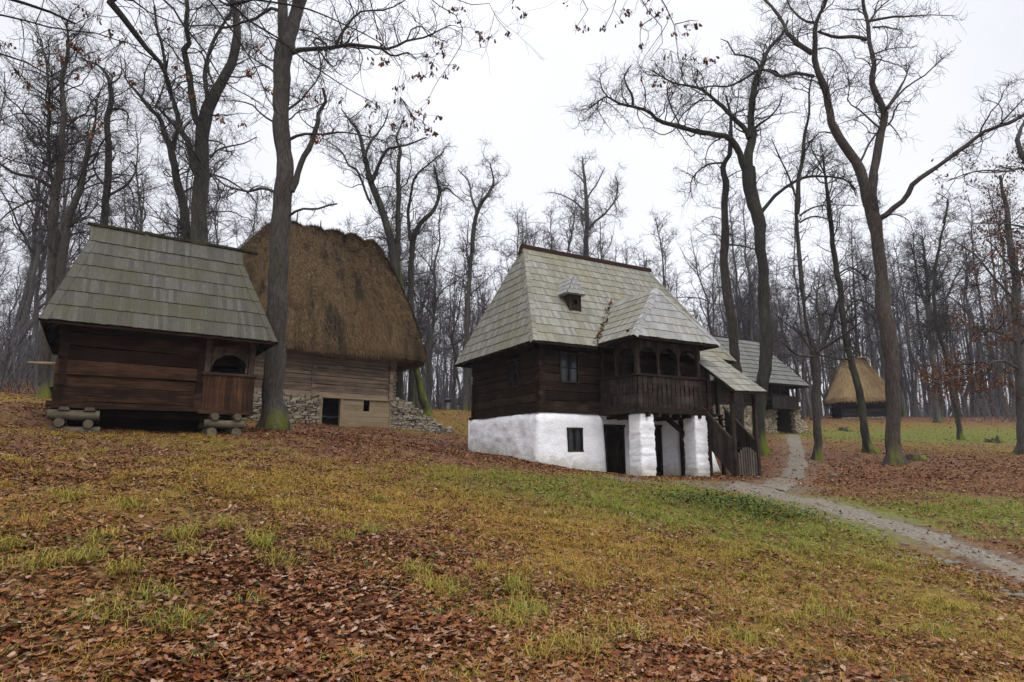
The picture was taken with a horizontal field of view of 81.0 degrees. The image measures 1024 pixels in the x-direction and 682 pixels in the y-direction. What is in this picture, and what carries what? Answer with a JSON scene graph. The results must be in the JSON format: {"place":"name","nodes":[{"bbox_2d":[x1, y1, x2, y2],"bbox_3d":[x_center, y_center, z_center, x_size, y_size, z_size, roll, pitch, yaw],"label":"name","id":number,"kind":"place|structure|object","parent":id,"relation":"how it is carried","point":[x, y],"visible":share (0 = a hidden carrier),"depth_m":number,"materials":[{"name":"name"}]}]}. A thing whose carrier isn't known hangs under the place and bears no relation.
{"place":"outdoors","nodes":[
{"label":"outdoors","id":0,"kind":"place"},
{"bbox_2d":[0,377,1023,681],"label":"ground","id":1,"kind":"structure","parent":0,"point":[926,428],"depth_m":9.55,"materials":[{"name":"green plant"}]},
{"bbox_2d":[0,68,44,270],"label":"forest tree","id":2,"kind":"object","parent":1,"relation":"on","point":[1,108],"visible":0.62,"depth_m":38.04,"materials":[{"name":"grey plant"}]},
{"bbox_2d":[0,255,44,341],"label":"forest tree","id":3,"kind":"object","parent":1,"relation":"on","point":[16,300],"visible":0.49,"depth_m":53.37,"materials":[{"name":"brown plant"}]},
{"bbox_2d":[0,91,102,378],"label":"forest tree","id":4,"kind":"object","parent":1,"relation":"on","point":[31,285],"visible":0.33,"depth_m":37.71,"materials":[{"name":"brown plant"}]},
{"bbox_2d":[0,115,104,352],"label":"forest tree","id":5,"kind":"object","parent":1,"relation":"on","point":[37,288],"visible":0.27,"depth_m":42.00,"materials":[{"name":"brown plant"}]},
{"bbox_2d":[15,110,101,384],"bbox_3d":[-27.135,-5.836,35.616,3.639,18.054,3.309,3,-11,-16],"label":"forest tree","id":6,"kind":"object","parent":1,"relation":"on","point":[62,218],"visible":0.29,"depth_m":35.73,"materials":[{"name":"brown plant"}]},
{"bbox_2d":[16,146,100,267],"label":"forest tree","id":7,"kind":"object","parent":1,"relation":"on","point":[70,251],"visible":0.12,"depth_m":53.18,"materials":[{"name":"brown plant"}]},
{"bbox_2d":[14,155,121,353],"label":"forest tree","id":8,"kind":"object","parent":1,"relation":"on","point":[43,291],"visible":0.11,"depth_m":47.09,"materials":[{"name":"brown plant"}]},
{"bbox_2d":[46,406,100,432],"bbox_3d":[-11.085,2.076,15.187,1.119,0.744,1.163,7,-13,-34],"label":"log crib","id":9,"kind":"object","parent":1,"relation":"on","point":[86,416],"visible":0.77,"depth_m":14.83,"materials":[{"name":"wood"}]},
{"bbox_2d":[0,0,155,398],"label":"twin beech","id":10,"kind":"object","parent":1,"relation":"on","point":[57,270],"visible":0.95,"depth_m":26.65,"materials":[{"name":"brown plant"}]},
{"bbox_2d":[0,58,155,378],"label":"forest tree","id":11,"kind":"object","parent":1,"relation":"on","point":[24,298],"visible":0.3,"depth_m":38.74,"materials":[{"name":"brown plant"}]},
{"bbox_2d":[34,36,167,256],"bbox_3d":[-21.165,-6.925,30.065,7.125,20.188,4.269,0,-11,0],"label":"twisted tree","id":12,"kind":"object","parent":1,"relation":"on","point":[104,220],"visible":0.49,"depth_m":30.51,"materials":[{"name":"brown plant"}]},
{"bbox_2d":[35,107,181,252],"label":"forest tree","id":13,"kind":"object","parent":1,"relation":"on","point":[141,222],"visible":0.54,"depth_m":38.17,"materials":[{"name":"brown plant"}]},
{"bbox_2d":[27,222,277,431],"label":"log storehouse","id":14,"kind":"structure","parent":1,"relation":"on","point":[150,331],"depth_m":16.50,"materials":[{"name":"grey wood"}]},
{"bbox_2d":[70,26,234,238],"bbox_3d":[-15.218,-5.298,26.136,6.362,17.404,5.098,0,-11,0],"label":"crooked oak","id":15,"kind":"object","parent":1,"relation":"on","point":[183,221],"visible":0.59,"depth_m":26.59,"materials":[{"name":"brown plant"}]},
{"bbox_2d":[109,122,219,243],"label":"forest tree","id":16,"kind":"object","parent":1,"relation":"on","point":[187,194],"visible":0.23,"depth_m":35.54,"materials":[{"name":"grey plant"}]},
{"bbox_2d":[100,0,275,242],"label":"forked oak","id":17,"kind":"object","parent":1,"relation":"on","point":[202,121],"visible":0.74,"depth_m":25.97,"materials":[{"name":"brown plant"}]},
{"bbox_2d":[143,155,244,242],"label":"forest tree","id":18,"kind":"object","parent":1,"relation":"on","point":[189,202],"visible":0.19,"depth_m":45.60,"materials":[{"name":"brown plant"}]},
{"bbox_2d":[158,173,261,247],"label":"forest tree","id":19,"kind":"object","parent":1,"relation":"on","point":[220,221],"visible":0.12,"depth_m":49.35,"materials":[{"name":"grey plant"}]},
{"bbox_2d":[198,413,244,435],"bbox_3d":[-8.149,2.466,16.851,1.054,0.843,1.500,7,-13,-34],"label":"log crib","id":20,"kind":"object","parent":1,"relation":"on","point":[211,423],"visible":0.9,"depth_m":16.56,"materials":[{"name":"grey wood"}]},
{"bbox_2d":[181,136,270,247],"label":"forest tree","id":21,"kind":"object","parent":1,"relation":"on","point":[209,209],"visible":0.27,"depth_m":42.63,"materials":[{"name":"grey plant"}]},
{"bbox_2d":[223,182,270,244],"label":"forest tree","id":22,"kind":"object","parent":1,"relation":"on","point":[254,209],"visible":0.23,"depth_m":54.23,"materials":[{"name":"grey plant"}]},
{"bbox_2d":[171,0,480,430],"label":"tall tree","id":23,"kind":"object","parent":1,"relation":"on","point":[274,414],"visible":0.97,"depth_m":21.79,"materials":[{"name":"brown plant"}]},
{"bbox_2d":[237,212,453,432],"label":"thatched barn","id":24,"kind":"structure","parent":1,"relation":"on","point":[354,342],"depth_m":29.80,"materials":[{"name":"brown wood"}]},
{"bbox_2d":[0,0,719,163],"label":"overhanging oak","id":25,"kind":"object","parent":1,"relation":"on","point":[115,8],"visible":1,"depth_m":9.09,"materials":[{"name":"black plant"}]},
{"bbox_2d":[310,93,434,399],"bbox_3d":[-9.355,-5.974,38.017,9.209,22.382,5.948,0,-11,0],"label":"curved oak","id":26,"kind":"object","parent":1,"relation":"on","point":[394,245],"visible":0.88,"depth_m":38.49,"materials":[{"name":"brown plant"}]},
{"bbox_2d":[337,189,442,323],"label":"forest tree","id":27,"kind":"object","parent":1,"relation":"on","point":[370,231],"visible":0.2,"depth_m":48.76,"materials":[{"name":"grey plant"}]},
{"bbox_2d":[379,218,435,421],"bbox_3d":[-6.467,-1.342,36.834,4.968,13.536,3.023,-5,-12,24],"label":"leaning trunk","id":28,"kind":"object","parent":1,"relation":"on","point":[424,403],"visible":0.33,"depth_m":35.22,"materials":[{"name":"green plant"}]},
{"bbox_2d":[383,134,467,407],"bbox_3d":[-6.272,-4.464,39.954,5.788,19.600,6.194,-7,-12,31],"label":"bent oak","id":29,"kind":"object","parent":1,"relation":"on","point":[435,174],"visible":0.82,"depth_m":40.11,"materials":[{"name":"brown plant"}]},
{"bbox_2d":[413,263,440,409],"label":"forest tree","id":30,"kind":"object","parent":1,"relation":"on","point":[426,329],"visible":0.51,"depth_m":48.97,"materials":[{"name":"grey plant"}]},
{"bbox_2d":[413,269,451,402],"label":"forest tree","id":31,"kind":"object","parent":1,"relation":"on","point":[428,323],"visible":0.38,"depth_m":54.66,"materials":[{"name":"grey plant"}]},
{"bbox_2d":[406,246,459,390],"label":"forest tree","id":32,"kind":"object","parent":1,"relation":"on","point":[424,373],"visible":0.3,"depth_m":57.78,"materials":[{"name":"grey plant"}]},
{"bbox_2d":[415,218,453,407],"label":"forest tree","id":33,"kind":"object","parent":1,"relation":"on","point":[432,244],"visible":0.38,"depth_m":58.94,"materials":[{"name":"grey plant"}]},
{"bbox_2d":[386,172,484,402],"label":"forest tree","id":34,"kind":"object","parent":1,"relation":"on","point":[434,301],"visible":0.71,"depth_m":47.56,"materials":[{"name":"brown plant"}]},
{"bbox_2d":[424,275,453,408],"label":"forest tree","id":35,"kind":"object","parent":1,"relation":"on","point":[438,391],"visible":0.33,"depth_m":59.20,"materials":[{"name":"grey plant"}]},
{"bbox_2d":[427,257,464,405],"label":"forest tree","id":36,"kind":"object","parent":1,"relation":"on","point":[456,348],"visible":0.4,"depth_m":64.58,"materials":[{"name":"grey plant"}]},
{"bbox_2d":[421,257,489,409],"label":"forest tree","id":37,"kind":"object","parent":1,"relation":"on","point":[455,360],"visible":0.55,"depth_m":48.85,"materials":[{"name":"grey plant"}]},
{"bbox_2d":[429,208,505,410],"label":"forest tree","id":38,"kind":"object","parent":1,"relation":"on","point":[464,309],"visible":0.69,"depth_m":47.34,"materials":[{"name":"grey plant"}]},
{"bbox_2d":[451,137,510,410],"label":"two limbed oak","id":39,"kind":"object","parent":1,"relation":"on","point":[473,250],"visible":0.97,"depth_m":46.09,"materials":[{"name":"brown plant"}]},
{"bbox_2d":[0,453,1007,681],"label":"weeds","id":40,"kind":"object","parent":1,"relation":"on","point":[442,611],"visible":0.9,"depth_m":5.02,"materials":[{"name":"green plant"}]},
{"bbox_2d":[0,257,1015,422],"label":"undergrowth","id":41,"kind":"object","parent":1,"relation":"on","point":[24,367],"visible":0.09,"depth_m":39.85,"materials":[{"name":"brown plant"}]},
{"bbox_2d":[0,261,1022,416],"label":"distant wood","id":42,"kind":"object","parent":1,"relation":"on","point":[862,347],"visible":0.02,"depth_m":79.09,"materials":[{"name":"brown plant"}]},
{"bbox_2d":[0,378,1023,681],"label":"fallen leaves","id":43,"kind":"object","parent":1,"relation":"on","point":[284,602],"depth_m":4.98,"materials":[{"name":"brown plant"}]},
{"bbox_2d":[482,201,543,291],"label":"forest tree","id":44,"kind":"object","parent":1,"relation":"on","point":[508,250],"visible":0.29,"depth_m":46.33,"materials":[{"name":"grey plant"}]},
{"bbox_2d":[496,214,536,289],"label":"forest tree","id":45,"kind":"object","parent":1,"relation":"on","point":[521,238],"visible":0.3,"depth_m":43.07,"materials":[{"name":"grey plant"}]},
{"bbox_2d":[535,201,590,255],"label":"forest tree","id":46,"kind":"object","parent":1,"relation":"on","point":[551,223],"visible":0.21,"depth_m":44.53,"materials":[{"name":"grey plant"}]},
{"bbox_2d":[555,184,593,255],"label":"forest tree","id":47,"kind":"object","parent":1,"relation":"on","point":[571,229],"visible":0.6,"depth_m":44.65,"materials":[{"name":"grey plant"}]},
{"bbox_2d":[562,203,599,256],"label":"forest tree","id":48,"kind":"object","parent":1,"relation":"on","point":[581,220],"visible":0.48,"depth_m":44.22,"materials":[{"name":"grey plant"}]},
{"bbox_2d":[541,152,631,257],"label":"candle tree","id":49,"kind":"object","parent":1,"relation":"on","point":[587,195],"visible":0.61,"depth_m":48.91,"materials":[{"name":"brown plant"}]},
{"bbox_2d":[575,200,646,267],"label":"forest tree","id":50,"kind":"object","parent":1,"relation":"on","point":[597,247],"visible":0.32,"depth_m":43.31,"materials":[{"name":"grey plant"}]},
{"bbox_2d":[455,244,767,477],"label":"white house","id":51,"kind":"structure","parent":1,"relation":"on","point":[576,361],"depth_m":20.67,"materials":[{"name":"paint"}]},
{"bbox_2d":[507,357,520,388],"bbox_3d":[0.072,1.152,21.400,0.105,1.030,0.820,6,-12,-28],"label":"window","id":52,"kind":"structure","parent":51,"relation":"in","point":[513,364],"depth_m":21.42,"materials":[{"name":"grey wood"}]},
{"bbox_2d":[559,351,579,383],"bbox_3d":[1.955,0.913,20.479,0.810,1.060,0.105,6,-12,-28],"label":"window","id":53,"kind":"structure","parent":51,"relation":"in","point":[569,361],"depth_m":20.51,"materials":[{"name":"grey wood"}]},
{"bbox_2d":[567,427,583,451],"bbox_3d":[2.083,3.286,19.978,0.640,0.790,0.145,6,-12,-28],"label":"window","id":54,"kind":"structure","parent":51,"relation":"in","point":[574,435],"depth_m":19.97,"materials":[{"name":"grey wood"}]},
{"bbox_2d":[616,363,633,404],"bbox_3d":[4.068,1.710,21.605,0.892,1.830,0.040,6,-12,-28],"label":"gallery door","id":55,"kind":"structure","parent":51,"relation":"in","point":[623,368],"depth_m":21.73,"materials":[{"name":"brown wood"}]},
{"bbox_2d":[640,207,679,295],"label":"forest tree","id":56,"kind":"object","parent":1,"relation":"on","point":[661,245],"visible":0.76,"depth_m":41.62,"materials":[{"name":"grey plant"}]},
{"bbox_2d":[662,227,734,332],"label":"forest tree","id":57,"kind":"object","parent":1,"relation":"on","point":[708,310],"visible":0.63,"depth_m":64.36,"materials":[{"name":"grey plant"}]},
{"bbox_2d":[695,228,734,336],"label":"forest tree","id":58,"kind":"object","parent":1,"relation":"on","point":[714,295],"visible":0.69,"depth_m":54.79,"materials":[{"name":"grey plant"}]},
{"bbox_2d":[556,0,883,455],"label":"spreading oak","id":59,"kind":"object","parent":1,"relation":"on","point":[750,131],"visible":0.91,"depth_m":27.71,"materials":[{"name":"brown plant"}]},
{"bbox_2d":[670,70,778,426],"bbox_3d":[10.487,-4.059,29.168,6.146,19.307,3.104,0,-11,0],"label":"snaking tree","id":60,"kind":"object","parent":1,"relation":"on","point":[726,286],"visible":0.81,"depth_m":29.16,"materials":[{"name":"brown plant"}]},
{"bbox_2d":[688,190,787,339],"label":"forest tree","id":61,"kind":"object","parent":1,"relation":"on","point":[750,330],"visible":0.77,"depth_m":56.69,"materials":[{"name":"brown plant"}]},
{"bbox_2d":[708,225,779,339],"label":"forest tree","id":62,"kind":"object","parent":1,"relation":"on","point":[740,298],"visible":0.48,"depth_m":57.83,"materials":[{"name":"grey plant"}]},
{"bbox_2d":[701,191,788,338],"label":"forest tree","id":63,"kind":"object","parent":1,"relation":"on","point":[733,273],"visible":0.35,"depth_m":62.45,"materials":[{"name":"grey plant"}]},
{"bbox_2d":[705,259,784,353],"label":"forest tree","id":64,"kind":"object","parent":1,"relation":"on","point":[725,324],"visible":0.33,"depth_m":55.79,"materials":[{"name":"grey plant"}]},
{"bbox_2d":[627,483,868,532],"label":"grass","id":65,"kind":"structure","parent":1,"relation":"on","point":[760,502],"depth_m":12.20,"materials":[{"name":"green plant"}]},
{"bbox_2d":[728,229,781,339],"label":"forest tree","id":66,"kind":"object","parent":1,"relation":"on","point":[749,256],"visible":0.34,"depth_m":60.69,"materials":[{"name":"grey plant"}]},
{"bbox_2d":[710,335,809,433],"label":"stone base house","id":67,"kind":"structure","parent":1,"relation":"on","point":[782,411],"depth_m":43.61,"materials":[{"name":"grey"}]},
{"bbox_2d":[750,261,825,364],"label":"forest tree","id":68,"kind":"object","parent":1,"relation":"on","point":[786,318],"visible":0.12,"depth_m":72.22,"materials":[{"name":"grey plant"}]},
{"bbox_2d":[757,254,821,419],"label":"forest tree","id":69,"kind":"object","parent":1,"relation":"on","point":[793,361],"visible":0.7,"depth_m":58.39,"materials":[{"name":"grey plant"}]},
{"bbox_2d":[772,212,817,418],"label":"forest tree","id":70,"kind":"object","parent":1,"relation":"on","point":[803,413],"visible":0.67,"depth_m":59.05,"materials":[{"name":"grey plant"}]},
{"bbox_2d":[770,264,830,395],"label":"forest tree","id":71,"kind":"object","parent":1,"relation":"on","point":[792,279],"visible":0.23,"depth_m":76.25,"materials":[{"name":"grey plant"}]},
{"bbox_2d":[755,60,879,460],"bbox_3d":[12.906,-3.821,26.508,6.186,18.620,4.042,0,-11,0],"label":"mossy limed tree","id":72,"kind":"object","parent":1,"relation":"on","point":[815,350],"visible":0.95,"depth_m":26.09,"materials":[{"name":"brown plant"}]},
{"bbox_2d":[803,259,838,384],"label":"forest tree","id":73,"kind":"object","parent":1,"relation":"on","point":[824,350],"visible":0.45,"depth_m":71.11,"materials":[{"name":"grey plant"}]},
{"bbox_2d":[805,262,854,368],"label":"forest tree","id":74,"kind":"object","parent":1,"relation":"on","point":[831,302],"visible":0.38,"depth_m":79.48,"materials":[{"name":"grey plant"}]},
{"bbox_2d":[816,322,844,382],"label":"forest tree","id":75,"kind":"object","parent":1,"relation":"on","point":[835,348],"visible":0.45,"depth_m":64.68,"materials":[{"name":"grey plant"}]},
{"bbox_2d":[799,212,887,355],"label":"forest tree","id":76,"kind":"object","parent":1,"relation":"on","point":[832,309],"visible":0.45,"depth_m":70.18,"materials":[{"name":"grey plant"}]},
{"bbox_2d":[795,258,902,360],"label":"forest tree","id":77,"kind":"object","parent":1,"relation":"on","point":[856,333],"visible":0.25,"depth_m":69.16,"materials":[{"name":"grey plant"}]},
{"bbox_2d":[796,122,908,453],"bbox_3d":[15.892,-3.342,28.720,5.211,17.857,4.604,0,-11,0],"label":"gentle lean tree","id":78,"kind":"object","parent":1,"relation":"on","point":[867,446],"visible":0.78,"depth_m":28.91,"materials":[{"name":"brown plant"}]},
{"bbox_2d":[821,356,886,418],"bbox_3d":[33.406,4.607,58.104,6.279,6.703,6.019,-3,-11,14],"label":"thatched hut","id":79,"kind":"object","parent":1,"relation":"on","point":[839,396],"visible":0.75,"depth_m":56.45,"materials":[{"name":"plant"}]},
{"bbox_2d":[841,231,880,369],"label":"forest tree","id":80,"kind":"object","parent":1,"relation":"on","point":[872,358],"visible":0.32,"depth_m":73.85,"materials":[{"name":"grey plant"}]},
{"bbox_2d":[829,229,909,381],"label":"forest tree","id":81,"kind":"object","parent":1,"relation":"on","point":[876,332],"visible":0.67,"depth_m":66.77,"materials":[{"name":"grey plant"}]},
{"bbox_2d":[826,199,915,416],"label":"forest tree","id":82,"kind":"object","parent":1,"relation":"on","point":[904,413],"visible":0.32,"depth_m":66.00,"materials":[{"name":"grey plant"}]},
{"bbox_2d":[747,0,1023,464],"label":"forked giant","id":83,"kind":"object","parent":1,"relation":"on","point":[894,455],"visible":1,"depth_m":23.47,"materials":[{"name":"brown plant"}]},
{"bbox_2d":[881,236,919,416],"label":"forest tree","id":84,"kind":"object","parent":1,"relation":"on","point":[906,382],"visible":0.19,"depth_m":79.76,"materials":[{"name":"grey plant"}]},
{"bbox_2d":[874,234,932,416],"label":"forest tree","id":85,"kind":"object","parent":1,"relation":"on","point":[915,413],"visible":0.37,"depth_m":69.76,"materials":[{"name":"grey plant"}]},
{"bbox_2d":[850,231,959,373],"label":"forest tree","id":86,"kind":"object","parent":1,"relation":"on","point":[878,342],"visible":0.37,"depth_m":64.25,"materials":[{"name":"grey plant"}]},
{"bbox_2d":[897,291,954,414],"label":"forest tree","id":87,"kind":"object","parent":1,"relation":"on","point":[919,353],"visible":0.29,"depth_m":77.67,"materials":[{"name":"grey plant"}]},
{"bbox_2d":[899,181,971,439],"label":"meadow sapling","id":88,"kind":"object","parent":1,"relation":"on","point":[943,345],"visible":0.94,"depth_m":43.24,"materials":[{"name":"brown wood"}]},
{"bbox_2d":[888,206,992,422],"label":"branchy tree","id":89,"kind":"object","parent":1,"relation":"on","point":[926,287],"visible":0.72,"depth_m":53.54,"materials":[{"name":"brown plant"}]},
{"bbox_2d":[893,250,1006,416],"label":"forest tree","id":90,"kind":"object","parent":1,"relation":"on","point":[941,398],"visible":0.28,"depth_m":71.04,"materials":[{"name":"grey plant"}]},
{"bbox_2d":[913,253,989,398],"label":"forest tree","id":91,"kind":"object","parent":1,"relation":"on","point":[952,310],"visible":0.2,"depth_m":78.44,"materials":[{"name":"grey plant"}]},
{"bbox_2d":[939,309,976,417],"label":"forest tree","id":92,"kind":"object","parent":1,"relation":"on","point":[953,350],"visible":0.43,"depth_m":64.15,"materials":[{"name":"grey plant"}]},
{"bbox_2d":[900,155,1023,454],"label":"russet oak","id":93,"kind":"object","parent":1,"relation":"on","point":[1017,339],"visible":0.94,"depth_m":30.05,"materials":[{"name":"brown plant"}]},
{"bbox_2d":[939,190,999,411],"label":"forest tree","id":94,"kind":"object","parent":1,"relation":"on","point":[977,272],"visible":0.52,"depth_m":74.32,"materials":[{"name":"grey plant"}]},
{"bbox_2d":[945,234,999,415],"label":"forest tree","id":95,"kind":"object","parent":1,"relation":"on","point":[967,303],"visible":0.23,"depth_m":75.21,"materials":[{"name":"grey plant"}]},
{"bbox_2d":[924,106,1023,316],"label":"tree","id":96,"kind":"object","parent":1,"relation":"on","point":[1020,151],"visible":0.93,"depth_m":27.19,"materials":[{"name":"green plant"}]},
{"bbox_2d":[940,222,1007,416],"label":"forest tree","id":97,"kind":"object","parent":1,"relation":"on","point":[967,388],"visible":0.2,"depth_m":77.43,"materials":[{"name":"grey plant"}]},
{"bbox_2d":[961,301,1002,415],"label":"forest tree","id":98,"kind":"object","parent":1,"relation":"on","point":[980,351],"visible":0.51,"depth_m":68.74,"materials":[{"name":"grey plant"}]},
{"bbox_2d":[954,271,1012,416],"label":"forest tree","id":99,"kind":"object","parent":1,"relation":"on","point":[1002,344],"visible":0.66,"depth_m":63.84,"materials":[{"name":"grey plant"}]},
{"bbox_2d":[947,201,1023,415],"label":"forest tree","id":100,"kind":"object","parent":1,"relation":"on","point":[996,390],"visible":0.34,"depth_m":71.89,"materials":[{"name":"grey plant"}]},
{"bbox_2d":[961,178,1023,416],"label":"forest tree","id":101,"kind":"object","parent":1,"relation":"on","point":[1010,377],"visible":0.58,"depth_m":65.16,"materials":[{"name":"grey plant"}]},
{"bbox_2d":[0,0,1023,415],"label":"sky","id":102,"kind":"structure","parent":0,"point":[514,106],"materials":[{"name":"white"}]},
{"bbox_2d":[758,434,808,490],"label":"path","id":103,"kind":"structure","parent":0,"point":[799,462],"depth_m":21.92,"materials":[{"name":"grey gravel"}]},
{"bbox_2d":[726,481,1023,580],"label":"path","id":104,"kind":"structure","parent":0,"point":[986,558],"depth_m":11.00,"materials":[{"name":"grey gravel"}]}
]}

